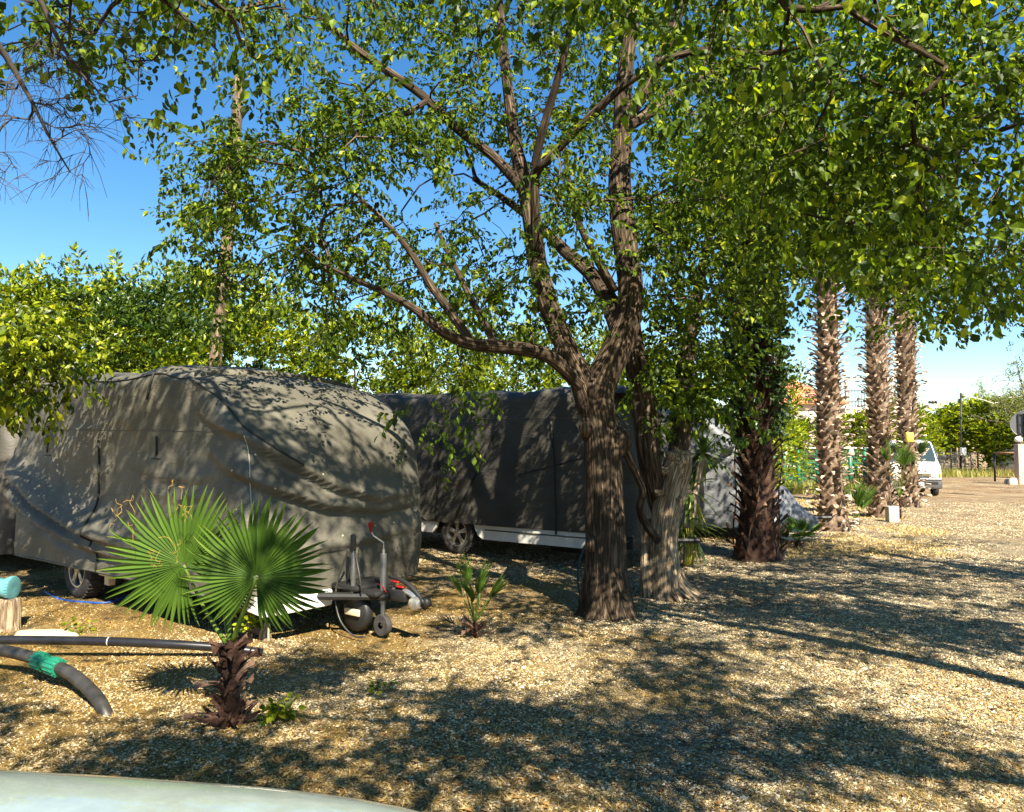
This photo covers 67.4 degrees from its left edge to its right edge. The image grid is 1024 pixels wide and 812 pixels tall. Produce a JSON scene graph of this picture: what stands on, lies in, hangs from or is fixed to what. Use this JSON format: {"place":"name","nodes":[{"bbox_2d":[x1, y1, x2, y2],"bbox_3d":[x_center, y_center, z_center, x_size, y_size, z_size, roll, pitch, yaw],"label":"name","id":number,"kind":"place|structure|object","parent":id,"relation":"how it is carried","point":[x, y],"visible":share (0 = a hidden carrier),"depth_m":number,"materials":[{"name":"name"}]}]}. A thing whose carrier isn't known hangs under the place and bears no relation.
{"place":"outdoors","nodes":[
{"label":"outdoors","id":0,"kind":"place"},
{"bbox_2d":[0,451,1023,811],"bbox_3d":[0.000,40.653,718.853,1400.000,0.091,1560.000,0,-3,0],"label":"ground","id":1,"kind":"structure","parent":0,"point":[982,489],"depth_m":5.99,"materials":[{"name":"beige gravel"}]},
{"bbox_2d":[0,596,21,632],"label":"log stump","id":2,"kind":"object","parent":1,"relation":"on","point":[10,613],"visible":0.87,"depth_m":7.10,"materials":[{"name":"brown wood"}]},
{"bbox_2d":[0,576,20,598],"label":"turquoise container","id":3,"kind":"object","parent":2,"relation":"on","point":[10,587],"visible":1,"depth_m":7.15,"materials":[{"name":"teal plastic"}]},
{"bbox_2d":[0,374,51,553],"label":"covered caravan","id":4,"kind":"object","parent":1,"relation":"on","point":[8,443],"visible":0.02,"depth_m":10.38,"materials":[{"name":"black fabric"}]},
{"bbox_2d":[14,629,78,635],"bbox_3d":[-4.230,2.063,6.943,0.636,0.057,0.322,0,-3,0],"label":"flat rock","id":5,"kind":"object","parent":1,"relation":"on","point":[45,632],"visible":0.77,"depth_m":6.91,"materials":[{"name":"white stone"}]},
{"bbox_2d":[0,644,113,715],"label":"water pipe","id":6,"kind":"object","parent":1,"relation":"on","point":[58,667],"visible":0.98,"depth_m":5.35,"materials":[{"name":"grey plastic"}]},
{"bbox_2d":[0,288,121,446],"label":"broadleaf tree","id":7,"kind":"object","parent":1,"relation":"on","point":[25,400],"visible":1,"depth_m":7.19,"materials":[{"name":"green plant"}]},
{"bbox_2d":[61,616,98,633],"bbox_3d":[-3.999,2.057,7.055,0.350,0.243,0.258,3,-4,-40],"label":"leafy sprout","id":8,"kind":"object","parent":1,"relation":"on","point":[75,624],"visible":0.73,"depth_m":7.05,"materials":[{"name":"green plant"}]},
{"bbox_2d":[0,242,160,373],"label":"citrus tree","id":9,"kind":"object","parent":1,"relation":"on","point":[31,291],"visible":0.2,"depth_m":13.72,"materials":[{"name":"green plant"}]},
{"bbox_2d":[0,270,175,371],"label":"citrus tree","id":10,"kind":"object","parent":1,"relation":"on","point":[90,274],"depth_m":17.59,"materials":[{"name":"green plant"}]},
{"bbox_2d":[44,585,140,603],"bbox_3d":[-4.772,2.042,8.738,1.389,0.272,0.748,0,-3,0],"label":"garden hose","id":11,"kind":"object","parent":1,"relation":"on","point":[89,602],"visible":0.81,"depth_m":8.45,"materials":[{"name":"blue rubber"}]},
{"bbox_2d":[0,635,263,655],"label":"water pipe","id":12,"kind":"object","parent":1,"relation":"on","point":[106,641],"visible":0.9,"depth_m":6.16,"materials":[{"name":"black plastic"}]},
{"bbox_2d":[0,254,272,373],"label":"citrus tree","id":13,"kind":"object","parent":1,"relation":"on","point":[135,302],"visible":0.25,"depth_m":14.10,"materials":[{"name":"green plant"}]},
{"bbox_2d":[43,246,308,373],"bbox_3d":[-7.654,-0.382,17.916,5.392,6.366,6.789,-2,-4,29],"label":"citrus tree","id":14,"kind":"object","parent":1,"relation":"on","point":[157,281],"visible":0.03,"depth_m":17.23,"materials":[{"name":"green plant"}]},
{"bbox_2d":[0,0,402,221],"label":"broadleaf tree","id":15,"kind":"object","parent":1,"relation":"on","point":[88,58],"visible":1,"depth_m":5.21,"materials":[{"name":"green plant"}]},
{"bbox_2d":[0,770,420,811],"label":"parked car","id":16,"kind":"object","parent":1,"relation":"on","point":[26,791],"visible":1,"depth_m":1.57,"materials":[{"name":"paint"}]},
{"bbox_2d":[95,479,332,728],"bbox_3d":[-1.804,1.250,4.660,1.150,1.614,0.849,3,-4,-40],"label":"young fan palm","id":17,"kind":"object","parent":1,"relation":"on","point":[239,560],"visible":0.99,"depth_m":4.65,"materials":[{"name":"green plant"}]},
{"bbox_2d":[4,364,431,637],"bbox_3d":[-3.239,0.862,8.553,6.235,2.624,2.395,-2,-4,38],"label":"covered caravan","id":18,"kind":"object","parent":1,"relation":"on","point":[293,441],"visible":0.81,"depth_m":7.50,"materials":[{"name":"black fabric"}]},
{"bbox_2d":[209,74,243,365],"bbox_3d":[-4.808,-1.456,12.596,0.738,8.284,0.221,0,-3,0],"label":"wooden pole","id":19,"kind":"object","parent":1,"relation":"on","point":[220,310],"visible":0.22,"depth_m":12.57,"materials":[{"name":"brown wood"}]},
{"bbox_2d":[232,608,263,637],"bbox_3d":[-2.326,1.899,6.791,0.345,0.364,0.271,1,-3,-18],"label":"leafy sprout","id":20,"kind":"object","parent":1,"relation":"on","point":[252,620],"visible":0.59,"depth_m":6.78,"materials":[{"name":"green plant"}]},
{"bbox_2d":[135,263,369,392],"bbox_3d":[-4.954,-0.010,15.631,5.319,5.337,4.756,1,-3,-22],"label":"citrus tree","id":21,"kind":"object","parent":1,"relation":"on","point":[327,372],"visible":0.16,"depth_m":14.69,"materials":[{"name":"green plant"}]},
{"bbox_2d":[258,621,270,640],"bbox_3d":[-2.199,2.004,6.811,0.102,0.205,0.102,-2,-4,32],"label":"wood stub","id":22,"kind":"object","parent":1,"relation":"on","point":[264,634],"visible":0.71,"depth_m":6.78,"materials":[{"name":"brown wood"}]},
{"bbox_2d":[256,692,306,727],"bbox_3d":[-1.470,1.915,4.800,0.297,0.259,0.265,2,-4,-38],"label":"leafy sprout","id":23,"kind":"object","parent":1,"relation":"on","point":[277,711],"visible":0.97,"depth_m":4.75,"materials":[{"name":"green plant"}]},
{"bbox_2d":[273,302,462,394],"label":"citrus tree","id":24,"kind":"object","parent":1,"relation":"on","point":[409,358],"visible":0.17,"depth_m":15.56,"materials":[{"name":"green plant"}]},
{"bbox_2d":[366,676,400,695],"bbox_3d":[-0.937,1.968,5.412,0.274,0.191,0.217,2,-4,-38],"label":"leafy sprout","id":25,"kind":"object","parent":1,"relation":"on","point":[372,687],"visible":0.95,"depth_m":5.39,"materials":[{"name":"green plant"}]},
{"bbox_2d":[363,309,551,393],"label":"citrus tree","id":26,"kind":"object","parent":1,"relation":"on","point":[454,360],"visible":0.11,"depth_m":16.99,"materials":[{"name":"green plant"}]},
{"bbox_2d":[447,554,508,637],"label":"fan palm","id":27,"kind":"object","parent":1,"relation":"on","point":[475,627],"visible":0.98,"depth_m":6.99,"materials":[{"name":"green plant"}]},
{"bbox_2d":[133,0,832,621],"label":"broadleaf tree","id":28,"kind":"object","parent":1,"relation":"on","point":[605,594],"visible":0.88,"depth_m":7.81,"materials":[{"name":"green plant"}]},
{"bbox_2d":[577,545,584,593],"bbox_3d":[0.830,1.869,8.790,0.125,0.555,1.479,0,-3,9],"label":"electric cable","id":29,"kind":"object","parent":28,"relation":"attached to","point":[578,566],"visible":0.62,"depth_m":8.44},
{"bbox_2d":[0,536,1023,811],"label":"dry straw","id":30,"kind":"object","parent":1,"relation":"on","point":[508,808],"visible":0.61,"depth_m":4.62,"materials":[{"name":"beige plant"}]},
{"bbox_2d":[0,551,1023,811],"bbox_3d":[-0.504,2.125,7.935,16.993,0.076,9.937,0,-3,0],"label":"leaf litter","id":31,"kind":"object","parent":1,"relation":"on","point":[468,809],"visible":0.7,"depth_m":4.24,"materials":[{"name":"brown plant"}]},
{"bbox_2d":[441,316,601,391],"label":"citrus tree","id":32,"kind":"object","parent":1,"relation":"on","point":[506,368],"visible":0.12,"depth_m":17.21,"materials":[{"name":"green plant"}]},
{"bbox_2d":[373,385,704,553],"bbox_3d":[-0.350,1.059,13.055,7.383,2.718,2.531,-2,-4,37],"label":"covered caravan","id":33,"kind":"object","parent":1,"relation":"on","point":[526,484],"visible":0.56,"depth_m":11.60,"materials":[{"name":"grey fabric"}]},
{"bbox_2d":[539,320,722,424],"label":"citrus tree","id":34,"kind":"object","parent":1,"relation":"on","point":[598,347],"visible":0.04,"depth_m":18.33,"materials":[{"name":"green plant"}]},
{"bbox_2d":[678,430,746,569],"bbox_3d":[2.725,1.487,11.400,1.410,2.297,1.134,0,-3,0],"label":"yucca","id":35,"kind":"object","parent":1,"relation":"on","point":[692,505],"visible":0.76,"depth_m":11.26,"materials":[{"name":"green plant"}]},
{"bbox_2d":[424,0,1023,343],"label":"broadleaf tree","id":36,"kind":"object","parent":1,"relation":"on","point":[918,87],"visible":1,"depth_m":5.18,"materials":[{"name":"green plant"}]},
{"bbox_2d":[664,337,815,488],"bbox_3d":[5.867,0.432,20.505,4.202,4.961,5.290,1,-3,-15],"label":"citrus tree","id":37,"kind":"object","parent":1,"relation":"on","point":[794,453],"visible":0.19,"depth_m":19.60,"materials":[{"name":"green plant"}]},
{"bbox_2d":[588,0,901,602],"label":"broadleaf tree","id":38,"kind":"object","parent":1,"relation":"on","point":[666,483],"visible":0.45,"depth_m":8.75,"materials":[{"name":"green plant"}]},
{"bbox_2d":[663,408,831,540],"bbox_3d":[2.768,1.282,15.621,6.910,2.549,2.964,-1,-3,20],"label":"covered caravan","id":39,"kind":"object","parent":1,"relation":"on","point":[716,489],"visible":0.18,"depth_m":14.41,"materials":[{"name":"grey fabric"}]},
{"bbox_2d":[638,75,861,562],"bbox_3d":[3.739,-1.444,12.154,3.770,7.831,3.868,0,-3,3],"label":"palm tree","id":40,"kind":"object","parent":1,"relation":"on","point":[763,542],"visible":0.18,"depth_m":11.75,"materials":[{"name":"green plant"}]},
{"bbox_2d":[713,237,795,556],"bbox_3d":[3.820,-0.198,12.012,1.286,5.000,1.289,0,-3,0],"label":"climbing ivy","id":41,"kind":"object","parent":40,"relation":"attached to","point":[777,384],"visible":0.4,"depth_m":11.72,"materials":[{"name":"green plant"}]},
{"bbox_2d":[727,425,815,480],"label":"bushy tree","id":42,"kind":"object","parent":1,"relation":"on","point":[808,464],"visible":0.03,"depth_m":32.88,"materials":[{"name":"green plant"}]},
{"bbox_2d":[735,381,847,467],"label":"house","id":43,"kind":"structure","parent":1,"relation":"on","point":[810,406],"depth_m":58.39,"materials":[{"name":"orange tile"}]},
{"bbox_2d":[780,515,823,547],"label":"fan palm","id":44,"kind":"object","parent":1,"relation":"on","point":[802,525],"visible":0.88,"depth_m":13.06,"materials":[{"name":"green plant"}]},
{"bbox_2d":[630,498,980,558],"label":"dry grass","id":45,"kind":"structure","parent":1,"relation":"on","point":[919,550],"depth_m":13.44,"materials":[{"name":"plant"}]},
{"bbox_2d":[773,447,867,485],"bbox_3d":[12.598,2.545,30.671,5.216,1.835,0.143,1,-3,-17],"label":"green fence","id":46,"kind":"object","parent":1,"relation":"on","point":[849,463],"visible":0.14,"depth_m":30.93,"materials":[{"name":"green metal"}]},
{"bbox_2d":[848,447,854,455],"bbox_3d":[13.315,1.754,30.149,0.240,0.439,0.234,0,-3,0],"label":"fence lamp","id":47,"kind":"object","parent":46,"relation":"hanging from","point":[851,450],"visible":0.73,"depth_m":30.07,"materials":[{"name":"plastic"}]},
{"bbox_2d":[786,413,855,475],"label":"bushy tree","id":48,"kind":"object","parent":1,"relation":"on","point":[805,423],"visible":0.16,"depth_m":35.39,"materials":[{"name":"green plant"}]},
{"bbox_2d":[784,113,911,531],"bbox_3d":[6.619,-1.674,16.068,3.593,8.712,3.850,1,-3,-18],"label":"palm tree","id":49,"kind":"object","parent":1,"relation":"on","point":[831,491],"visible":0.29,"depth_m":15.91,"materials":[{"name":"brown plant"}]},
{"bbox_2d":[805,409,897,476],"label":"bushy tree","id":50,"kind":"object","parent":1,"relation":"on","point":[855,424],"visible":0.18,"depth_m":36.22,"materials":[{"name":"green plant"}]},
{"bbox_2d":[844,479,876,524],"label":"fan palm","id":51,"kind":"object","parent":1,"relation":"on","point":[859,496],"visible":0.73,"depth_m":16.72,"materials":[{"name":"green plant"}]},
{"bbox_2d":[840,378,895,467],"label":"building","id":52,"kind":"structure","parent":1,"relation":"on","point":[846,407],"depth_m":62.18,"materials":[{"name":"concrete"}]},
{"bbox_2d":[787,201,956,517],"bbox_3d":[9.062,-1.354,19.070,3.725,8.392,3.916,1,-3,-21],"label":"palm tree","id":53,"kind":"object","parent":1,"relation":"on","point":[878,404],"visible":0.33,"depth_m":18.71,"materials":[{"name":"brown plant"}]},
{"bbox_2d":[744,3,1023,350],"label":"broadleaf tree","id":54,"kind":"object","parent":1,"relation":"on","point":[945,318],"visible":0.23,"depth_m":9.47,"materials":[{"name":"green plant"}]},
{"bbox_2d":[885,506,898,521],"bbox_3d":[8.650,2.469,17.472,0.240,0.380,0.200,0,-3,0],"label":"concrete block","id":55,"kind":"object","parent":1,"relation":"on","point":[891,513],"depth_m":17.38,"materials":[{"name":"white concrete"}]},
{"bbox_2d":[775,465,1014,493],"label":"weeds","id":56,"kind":"object","parent":1,"relation":"on","point":[950,472],"visible":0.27,"depth_m":44.10,"materials":[{"name":"green plant"}]},
{"bbox_2d":[844,398,951,459],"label":"bushy tree","id":57,"kind":"object","parent":1,"relation":"on","point":[930,431],"visible":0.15,"depth_m":40.73,"materials":[{"name":"green plant"}]},
{"bbox_2d":[871,437,932,518],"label":"fan palm","id":58,"kind":"object","parent":1,"relation":"on","point":[901,457],"visible":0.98,"depth_m":18.24,"materials":[{"name":"green plant"}]},
{"bbox_2d":[842,206,977,506],"bbox_3d":[11.334,-1.685,22.461,3.849,9.415,3.892,2,-4,-37],"label":"palm tree","id":59,"kind":"object","parent":1,"relation":"on","point":[906,379],"visible":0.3,"depth_m":22.14,"materials":[{"name":"brown plant"}]},
{"bbox_2d":[905,432,913,441],"bbox_3d":[11.144,0.879,21.526,0.220,0.280,0.115,0,-3,0],"label":"junction box","id":60,"kind":"object","parent":59,"relation":"attached to","point":[909,436],"visible":1,"depth_m":21.47,"materials":[{"name":"yellow plastic"}]},
{"bbox_2d":[890,440,946,495],"bbox_3d":[14.802,2.264,28.911,2.180,2.005,4.426,-1,-3,19],"label":"van","id":61,"kind":"object","parent":1,"relation":"on","point":[934,480],"visible":0.42,"depth_m":26.96,"materials":[{"name":"white paint"}]},
{"bbox_2d":[928,401,942,464],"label":"power pole","id":62,"kind":"object","parent":1,"relation":"on","point":[934,403],"visible":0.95,"depth_m":75.04,"materials":[{"name":"concrete"}]},
{"bbox_2d":[923,412,973,465],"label":"bushy tree","id":63,"kind":"object","parent":1,"relation":"on","point":[954,422],"visible":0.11,"depth_m":55.74,"materials":[{"name":"green plant"}]},
{"bbox_2d":[936,448,978,471],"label":"wire fence","id":64,"kind":"object","parent":1,"relation":"on","point":[963,460],"visible":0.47,"depth_m":51.56,"materials":[{"name":"grey metal"}]},
{"bbox_2d":[939,417,991,468],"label":"bushy tree","id":65,"kind":"object","parent":1,"relation":"on","point":[968,452],"visible":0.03,"depth_m":59.21,"materials":[{"name":"green plant"}]},
{"bbox_2d":[928,392,1023,466],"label":"bushy tree","id":66,"kind":"object","parent":1,"relation":"on","point":[973,406],"visible":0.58,"depth_m":53.62,"materials":[{"name":"green plant"}]},
{"bbox_2d":[960,393,1018,472],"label":"metal pole","id":67,"kind":"object","parent":1,"relation":"on","point":[963,450],"visible":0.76,"depth_m":50.44,"materials":[{"name":"beige metal"}]},
{"bbox_2d":[956,375,1022,467],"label":"feathery tree","id":68,"kind":"object","parent":1,"relation":"on","point":[982,391],"visible":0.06,"depth_m":65.81,"materials":[{"name":"green plant"}]},
{"bbox_2d":[964,341,1023,428],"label":"pine tree","id":69,"kind":"object","parent":1,"relation":"on","point":[1001,399],"visible":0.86,"depth_m":47.28,"materials":[{"name":"green plant"}]},
{"bbox_2d":[964,408,1023,469],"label":"bushy tree","id":70,"kind":"object","parent":1,"relation":"on","point":[982,448],"visible":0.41,"depth_m":51.86,"materials":[{"name":"green plant"}]},
{"bbox_2d":[992,449,1013,469],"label":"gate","id":71,"kind":"structure","parent":1,"relation":"on","point":[1010,465],"depth_m":51.11,"materials":[{"name":"metal"}]},
{"bbox_2d":[1007,478,1017,484],"bbox_3d":[23.383,3.510,35.843,0.554,0.321,0.356,1,-3,-20],"label":"concrete block","id":72,"kind":"object","parent":1,"relation":"on","point":[1012,481],"visible":1,"depth_m":35.70,"materials":[{"name":"white concrete"}]},
{"bbox_2d":[1010,411,1023,436],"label":"road sign","id":73,"kind":"object","parent":1,"relation":"on","point":[1017,423],"visible":1,"depth_m":26.15,"materials":[{"name":"grey metal"}]},
{"bbox_2d":[1013,436,1023,484],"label":"gate pillar","id":74,"kind":"structure","parent":1,"relation":"on","point":[1019,459],"depth_m":35.76,"materials":[{"name":"white"}]},
{"bbox_2d":[993,452,1014,480],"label":"metal gate","id":75,"kind":"structure","parent":74,"relation":"attached to","point":[994,463],"depth_m":38.72,"materials":[{"name":"metal"}]},
{"bbox_2d":[0,0,1023,444],"label":"sky","id":76,"kind":"structure","parent":0,"point":[48,225],"materials":[{"name":"blue"}]}
]}

